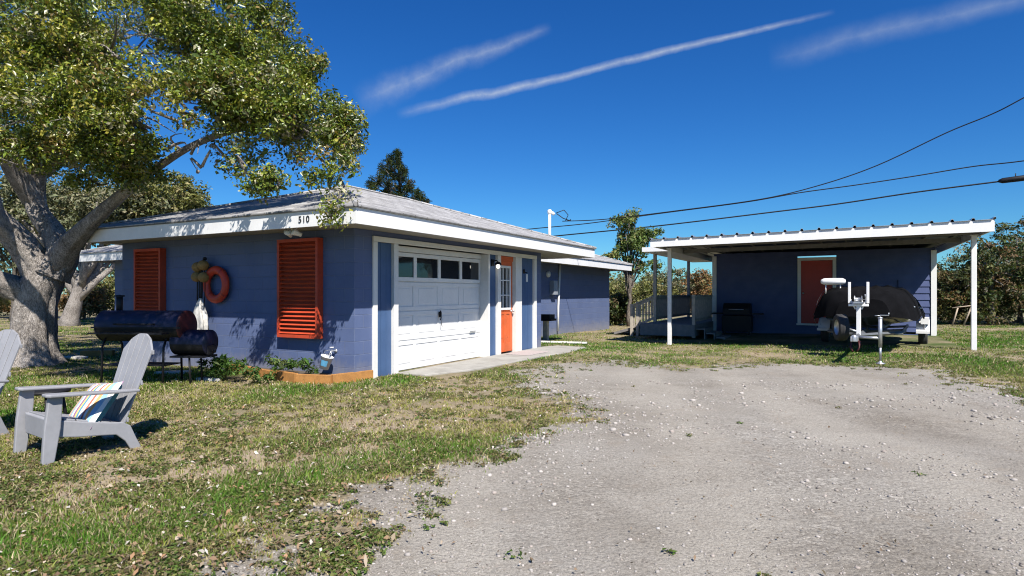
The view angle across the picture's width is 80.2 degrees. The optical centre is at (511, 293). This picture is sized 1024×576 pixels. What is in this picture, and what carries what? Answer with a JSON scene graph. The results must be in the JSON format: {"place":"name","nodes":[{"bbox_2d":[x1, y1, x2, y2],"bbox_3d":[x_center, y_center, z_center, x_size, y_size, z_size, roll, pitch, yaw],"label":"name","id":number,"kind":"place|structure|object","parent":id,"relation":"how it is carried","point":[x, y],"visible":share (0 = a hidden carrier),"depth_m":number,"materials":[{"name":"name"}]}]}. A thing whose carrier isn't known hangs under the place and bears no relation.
{"place":"outdoors","nodes":[
{"label":"outdoors","id":0,"kind":"place"},
{"bbox_2d":[154,370,191,374],"bbox_3d":[-5.631,1.334,10.106,0.557,0.080,0.173,0,0,-12],"label":"flat stone","id":1,"kind":"object","parent":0,"point":[172,372],"visible":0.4,"depth_m":10.04,"materials":[{"name":"grey stone"}]},
{"bbox_2d":[0,294,1023,575],"bbox_3d":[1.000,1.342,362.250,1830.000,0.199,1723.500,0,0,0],"label":"lawn","id":2,"kind":"structure","parent":0,"point":[898,342],"depth_m":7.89,"materials":[{"name":"green plant"}]},
{"bbox_2d":[0,297,10,316],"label":"shrub","id":3,"kind":"object","parent":2,"relation":"on","point":[3,301],"visible":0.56,"depth_m":33.19,"materials":[{"name":"green plant"}]},
{"bbox_2d":[0,300,10,315],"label":"shrub","id":4,"kind":"object","parent":2,"relation":"on","point":[4,309],"visible":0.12,"depth_m":35.50,"materials":[{"name":"green plant"}]},
{"bbox_2d":[0,329,22,434],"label":"adirondack chair","id":5,"kind":"object","parent":2,"relation":"on","point":[11,345],"visible":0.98,"depth_m":5.91,"materials":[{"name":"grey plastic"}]},
{"bbox_2d":[0,196,41,320],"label":"oak tree","id":6,"kind":"object","parent":2,"relation":"on","point":[7,258],"visible":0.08,"depth_m":29.74,"materials":[{"name":"green plant"}]},
{"bbox_2d":[34,388,70,413],"bbox_3d":[-4.800,1.185,6.280,0.400,0.382,0.400,0,0,0],"label":"side table","id":7,"kind":"object","parent":2,"relation":"on","point":[38,392],"visible":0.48,"depth_m":6.21,"materials":[{"name":"black metal"}]},
{"bbox_2d":[64,356,87,359],"bbox_3d":[-8.922,1.332,12.435,0.565,0.080,0.242,0,0,11],"label":"flat stone","id":8,"kind":"object","parent":2,"relation":"on","point":[76,357],"visible":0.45,"depth_m":12.35,"materials":[{"name":"grey stone"}]},
{"bbox_2d":[13,333,153,464],"bbox_3d":[-3.654,0.870,5.263,0.734,0.997,0.888,0,0,35],"label":"adirondack chair","id":9,"kind":"object","parent":2,"relation":"on","point":[51,425],"visible":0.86,"depth_m":5.13,"materials":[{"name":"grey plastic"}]},
{"bbox_2d":[69,381,123,428],"bbox_3d":[-3.625,0.969,5.269,0.460,0.460,0.150,-7,-42,30],"label":"cushion","id":10,"kind":"object","parent":9,"relation":"on","point":[92,408],"visible":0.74,"depth_m":5.18,"materials":[{"name":"fabric"}]},
{"bbox_2d":[58,284,109,319],"bbox_3d":[-21.955,0.488,31.015,2.619,1.959,2.120,0,0,0],"label":"shrub","id":11,"kind":"object","parent":2,"relation":"on","point":[91,305],"visible":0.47,"depth_m":30.90,"materials":[{"name":"green plant"}]},
{"bbox_2d":[0,170,177,325],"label":"oak tree","id":12,"kind":"object","parent":2,"relation":"on","point":[87,278],"visible":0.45,"depth_m":24.78,"materials":[{"name":"green plant"}]},
{"bbox_2d":[66,273,114,309],"bbox_3d":[-22.185,0.135,32.983,3.637,2.625,2.628,0,0,0],"label":"shrub","id":13,"kind":"object","parent":2,"relation":"on","point":[110,286],"visible":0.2,"depth_m":32.60,"materials":[{"name":"green plant"}]},
{"bbox_2d":[80,350,114,355],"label":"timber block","id":14,"kind":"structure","parent":2,"relation":"on","point":[95,352],"depth_m":13.01,"materials":[{"name":"grey wood"}]},
{"bbox_2d":[27,170,215,246],"bbox_3d":[-17.353,-2.057,27.156,8.161,7.032,4.495,0,0,0],"label":"oak tree","id":15,"kind":"object","parent":2,"relation":"on","point":[184,193],"visible":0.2,"depth_m":26.28,"materials":[{"name":"green plant"}]},
{"bbox_2d":[87,295,217,383],"bbox_3d":[-5.313,0.703,9.038,1.800,1.361,0.656,0,0,6],"label":"barrel grill","id":16,"kind":"object","parent":2,"relation":"on","point":[181,333],"visible":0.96,"depth_m":8.96,"materials":[{"name":"metal"}]},
{"bbox_2d":[0,0,369,367],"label":"oak tree","id":17,"kind":"object","parent":2,"relation":"on","point":[81,106],"visible":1,"depth_m":9.49,"materials":[{"name":"green plant"}]},
{"bbox_2d":[196,377,220,381],"bbox_3d":[-4.631,1.330,9.292,0.401,0.080,0.156,0,0,10],"label":"flat stone","id":18,"kind":"object","parent":2,"relation":"on","point":[210,379],"visible":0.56,"depth_m":9.22,"materials":[{"name":"grey stone"}]},
{"bbox_2d":[197,356,231,378],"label":"weed","id":19,"kind":"object","parent":2,"relation":"on","point":[205,362],"visible":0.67,"depth_m":9.31,"materials":[{"name":"green plant"}]},
{"bbox_2d":[206,353,233,371],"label":"weed","id":20,"kind":"object","parent":2,"relation":"on","point":[219,357],"visible":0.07,"depth_m":10.33,"materials":[{"name":"green plant"}]},
{"bbox_2d":[205,354,248,379],"bbox_3d":[-4.324,1.121,9.277,0.659,0.424,0.620,0,0,0],"label":"weed","id":21,"kind":"object","parent":2,"relation":"on","point":[236,369],"visible":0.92,"depth_m":9.19,"materials":[{"name":"green plant"}]},
{"bbox_2d":[242,358,284,382],"bbox_3d":[-3.744,1.155,9.065,0.392,0.381,0.658,0,0,42],"label":"weed","id":22,"kind":"object","parent":2,"relation":"on","point":[257,377],"visible":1,"depth_m":9.08,"materials":[{"name":"green plant"}]},
{"bbox_2d":[255,367,330,374],"bbox_3d":[-3.716,1.325,9.681,2.750,0.150,0.450,0,0,28],"label":"soil bed","id":23,"kind":"object","parent":2,"relation":"on","point":[300,372],"visible":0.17,"depth_m":9.58,"materials":[{"name":"brown soil"}]},
{"bbox_2d":[263,354,298,378],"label":"weed","id":24,"kind":"object","parent":23,"relation":"on","point":[291,365],"visible":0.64,"depth_m":9.55,"materials":[{"name":"green plant"}]},
{"bbox_2d":[282,357,319,373],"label":"weed","id":25,"kind":"object","parent":23,"relation":"on","point":[303,362],"visible":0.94,"depth_m":9.24,"materials":[{"name":"green plant"}]},
{"bbox_2d":[228,363,372,384],"bbox_3d":[-3.658,1.315,9.646,2.922,0.230,0.758,0,0,20],"label":"timber edging","id":26,"kind":"object","parent":2,"relation":"on","point":[290,377],"visible":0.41,"depth_m":9.13,"materials":[{"name":"orange wood"}]},
{"bbox_2d":[0,360,607,575],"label":"fallen leaves","id":27,"kind":"object","parent":2,"relation":"on","point":[213,557],"visible":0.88,"depth_m":4.02,"materials":[{"name":"brown plant"}]},
{"bbox_2d":[79,185,632,378],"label":"house","id":28,"kind":"structure","parent":2,"relation":"on","point":[383,284],"depth_m":10.75,"materials":[{"name":"paint"}]},
{"bbox_2d":[191,257,208,306],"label":"net floats","id":29,"kind":"object","parent":28,"relation":"hanging from","point":[199,275],"visible":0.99,"depth_m":10.69,"materials":[{"name":"yellow plastic"}]},
{"bbox_2d":[193,298,207,329],"bbox_3d":[-5.484,0.430,10.725,0.344,0.680,0.164,0,0,28],"label":"cloth bundle","id":30,"kind":"object","parent":29,"relation":"hanging from","point":[200,313],"visible":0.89,"depth_m":10.68,"materials":[{"name":"white fabric"}]},
{"bbox_2d":[203,266,228,302],"bbox_3d":[-5.180,-0.150,10.642,0.660,0.660,0.116,0,0,28],"label":"life ring","id":31,"kind":"object","parent":28,"relation":"attached to","point":[210,295],"visible":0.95,"depth_m":10.56,"materials":[{"name":"red paint"}]},
{"bbox_2d":[399,252,479,370],"bbox_3d":[-1.383,0.313,11.532,0.117,2.055,2.969,0,0,28],"label":"garage door","id":32,"kind":"structure","parent":28,"relation":"in","point":[439,295],"depth_m":11.50,"materials":[{"name":"white paint"}]},
{"bbox_2d":[501,261,513,351],"bbox_3d":[-0.138,0.295,13.512,0.130,2.010,0.674,0,0,28],"label":"door","id":33,"kind":"structure","parent":28,"relation":"in","point":[506,267],"depth_m":13.59,"materials":[{"name":"orange paint"}]},
{"bbox_2d":[554,181,997,235],"bbox_3d":[10.950,-4.095,31.781,32.387,2.501,0.867,0,0,23],"label":"power line","id":34,"kind":"object","parent":28,"relation":"attached to","point":[793,209],"visible":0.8,"depth_m":30.59,"materials":[{"name":"black rubber"}]},
{"bbox_2d":[998,173,1023,182],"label":"splice box","id":35,"kind":"object","parent":34,"relation":"attached to","point":[1015,178],"visible":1,"depth_m":26.62,"materials":[{"name":"black metal"}]},
{"bbox_2d":[531,160,1023,228],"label":"power line","id":36,"kind":"object","parent":28,"relation":"attached to","point":[812,190],"visible":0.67,"depth_m":28.30,"materials":[{"name":"black rubber"}]},
{"bbox_2d":[562,97,1023,221],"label":"power line","id":37,"kind":"object","parent":28,"relation":"attached to","point":[813,186],"visible":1,"depth_m":15.67,"materials":[{"name":"black rubber"}]},
{"bbox_3d":[-2.756,0.884,9.343,0.070,0.121,0.148,0,0,28],"label":"spigot","id":38,"kind":"object","parent":28,"relation":"attached to","visible":0},
{"bbox_2d":[319,350,333,369],"bbox_3d":[-2.827,1.005,9.270,0.196,0.303,0.194,18,3,29],"label":"pail","id":39,"kind":"object","parent":38,"relation":"hanging from","point":[325,361],"visible":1,"depth_m":9.21,"materials":[{"name":"white paint"}]},
{"bbox_2d":[364,148,429,202],"bbox_3d":[-5.714,-2.873,30.013,3.756,8.569,2.633,0,0,0],"label":"pine tree","id":40,"kind":"object","parent":2,"relation":"on","point":[389,170],"visible":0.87,"depth_m":29.51,"materials":[{"name":"green plant"}]},
{"bbox_2d":[9,266,964,297],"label":"distant treeline","id":41,"kind":"object","parent":2,"relation":"on","point":[616,280],"visible":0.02,"depth_m":75.70,"materials":[{"name":"green plant"}]},
{"bbox_2d":[399,345,585,375],"bbox_3d":[0.013,1.375,12.538,1.099,0.110,6.097,0,0,28],"label":"concrete apron","id":42,"kind":"object","parent":2,"relation":"on","point":[480,363],"visible":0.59,"depth_m":11.58,"materials":[{"name":"grey concrete"}]},
{"bbox_2d":[506,350,548,355],"bbox_3d":[0.344,1.312,13.383,0.560,0.015,1.000,0,0,28],"label":"doormat","id":43,"kind":"object","parent":42,"relation":"on","point":[528,352],"visible":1,"depth_m":13.37,"materials":[{"name":"beige fabric"}]},
{"bbox_2d":[541,314,555,340],"bbox_3d":[0.968,1.000,17.363,0.480,0.790,0.400,0,0,28],"label":"wooden stand","id":44,"kind":"object","parent":2,"relation":"on","point":[546,318],"visible":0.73,"depth_m":17.29,"materials":[{"name":"wood"}]},
{"bbox_2d":[541,341,586,343],"bbox_3d":[1.272,1.314,16.347,1.500,0.040,0.140,0,0,20],"label":"plank","id":45,"kind":"object","parent":2,"relation":"on","point":[564,342],"visible":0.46,"depth_m":16.29,"materials":[{"name":"white paint"}]},
{"bbox_2d":[609,289,635,325],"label":"shrub","id":46,"kind":"object","parent":2,"relation":"on","point":[618,303],"visible":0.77,"depth_m":26.69,"materials":[{"name":"green plant"}]},
{"bbox_2d":[609,277,635,302],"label":"shrub","id":47,"kind":"object","parent":2,"relation":"on","point":[613,286],"visible":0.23,"depth_m":35.61,"materials":[{"name":"green plant"}]},
{"bbox_2d":[601,207,664,326],"bbox_3d":[5.157,-1.107,25.919,2.368,5.248,2.207,0,0,-34],"label":"tree","id":48,"kind":"object","parent":2,"relation":"on","point":[637,239],"visible":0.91,"depth_m":25.82,"materials":[{"name":"green plant"}]},
{"bbox_2d":[618,272,659,308],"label":"shrub","id":49,"kind":"object","parent":2,"relation":"on","point":[648,274],"visible":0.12,"depth_m":45.91,"materials":[{"name":"green plant"}]},
{"bbox_2d":[632,275,682,312],"bbox_3d":[8.779,0.103,38.008,3.670,2.651,2.623,0,0,0],"label":"shrub","id":50,"kind":"object","parent":2,"relation":"on","point":[645,292],"visible":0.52,"depth_m":37.55,"materials":[{"name":"green plant"}]},
{"bbox_2d":[614,254,730,339],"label":"wooden deck","id":51,"kind":"structure","parent":2,"relation":"on","point":[698,308],"depth_m":20.01,"materials":[{"name":"grey wood"}]},
{"bbox_2d":[652,267,694,294],"bbox_3d":[10.621,-0.154,40.064,3.179,3.189,2.316,0,0,0],"label":"shrub","id":52,"kind":"object","parent":2,"relation":"on","point":[677,283],"visible":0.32,"depth_m":39.75,"materials":[{"name":"green plant"}]},
{"bbox_2d":[680,267,711,294],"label":"shrub","id":53,"kind":"object","parent":2,"relation":"on","point":[700,285],"visible":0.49,"depth_m":36.67,"materials":[{"name":"green plant"}]},
{"bbox_2d":[711,303,763,334],"bbox_3d":[7.362,0.842,19.876,1.560,1.030,0.614,0,0,28],"label":"gas grill","id":54,"kind":"object","parent":2,"relation":"on","point":[737,317],"visible":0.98,"depth_m":19.70,"materials":[{"name":"black metal"}]},
{"bbox_2d":[642,217,995,349],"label":"carport shed","id":55,"kind":"structure","parent":2,"relation":"on","point":[774,278],"depth_m":18.71,"materials":[{"name":"white paint"}]},
{"bbox_2d":[801,260,832,323],"bbox_3d":[9.746,-0.038,19.455,0.901,2.016,0.112,0,0,28],"label":"door","id":56,"kind":"structure","parent":55,"relation":"in","point":[812,272],"depth_m":19.51,"materials":[{"name":"red paint"}]},
{"bbox_2d":[817,282,929,363],"bbox_3d":[8.416,0.560,14.414,2.480,1.580,6.735,0,0,34],"label":"boat trailer","id":57,"kind":"object","parent":2,"relation":"on","point":[838,326],"visible":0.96,"depth_m":12.98,"materials":[{"name":"metal"}]},
{"bbox_2d":[813,278,924,325],"bbox_3d":[9.042,0.230,15.328,2.294,1.160,4.920,0,0,34],"label":"boat","id":58,"kind":"object","parent":57,"relation":"on","point":[900,304],"visible":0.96,"depth_m":13.45,"materials":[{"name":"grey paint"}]},
{"bbox_2d":[952,305,970,325],"bbox_3d":[17.044,0.831,22.987,0.730,0.869,0.056,0,0,20],"label":"wooden sawhorse","id":59,"kind":"object","parent":2,"relation":"on","point":[956,314],"visible":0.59,"depth_m":22.98,"materials":[{"name":"brown wood"}]},
{"bbox_2d":[937,255,1001,323],"bbox_3d":[17.815,-0.097,24.524,3.672,2.904,2.625,0,0,0],"label":"hedge bush","id":60,"kind":"object","parent":2,"relation":"on","point":[962,275],"visible":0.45,"depth_m":23.93,"materials":[{"name":"green plant"}]},
{"bbox_2d":[937,244,1020,319],"bbox_3d":[22.366,-0.537,28.925,4.620,3.875,3.538,0,0,0],"label":"hedge bush","id":61,"kind":"object","parent":2,"relation":"on","point":[958,250],"visible":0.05,"depth_m":29.28,"materials":[{"name":"green plant"}]},
{"bbox_2d":[938,231,1023,324],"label":"hedge bush","id":62,"kind":"object","parent":2,"relation":"on","point":[999,280],"visible":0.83,"depth_m":23.66,"materials":[{"name":"green plant"}]},
{"bbox_2d":[980,216,1023,322],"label":"hedge bush","id":63,"kind":"object","parent":2,"relation":"on","point":[1020,319],"visible":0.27,"depth_m":25.37,"materials":[{"name":"green plant"}]},
{"bbox_2d":[994,249,1023,316],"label":"hedge bush","id":64,"kind":"object","parent":2,"relation":"on","point":[1019,285],"visible":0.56,"depth_m":23.97,"materials":[{"name":"green plant"}]},
{"bbox_2d":[996,233,1023,310],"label":"hedge bush","id":65,"kind":"object","parent":2,"relation":"on","point":[1022,242],"visible":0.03,"depth_m":31.19,"materials":[{"name":"green plant"}]},
{"bbox_2d":[0,0,1023,293],"label":"sky","id":66,"kind":"structure","parent":0,"point":[512,112],"materials":[{"name":"blue"}]},
{"bbox_2d":[169,360,1023,575],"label":"gravel driveway","id":67,"kind":"structure","parent":0,"point":[622,509],"depth_m":4.25,"materials":[{"name":"grey gravel"}]},
{"bbox_2d":[273,365,1021,575],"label":"leaf debris","id":68,"kind":"object","parent":67,"relation":"on","point":[575,568],"visible":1,"depth_m":3.61,"materials":[{"name":"brown plant"}]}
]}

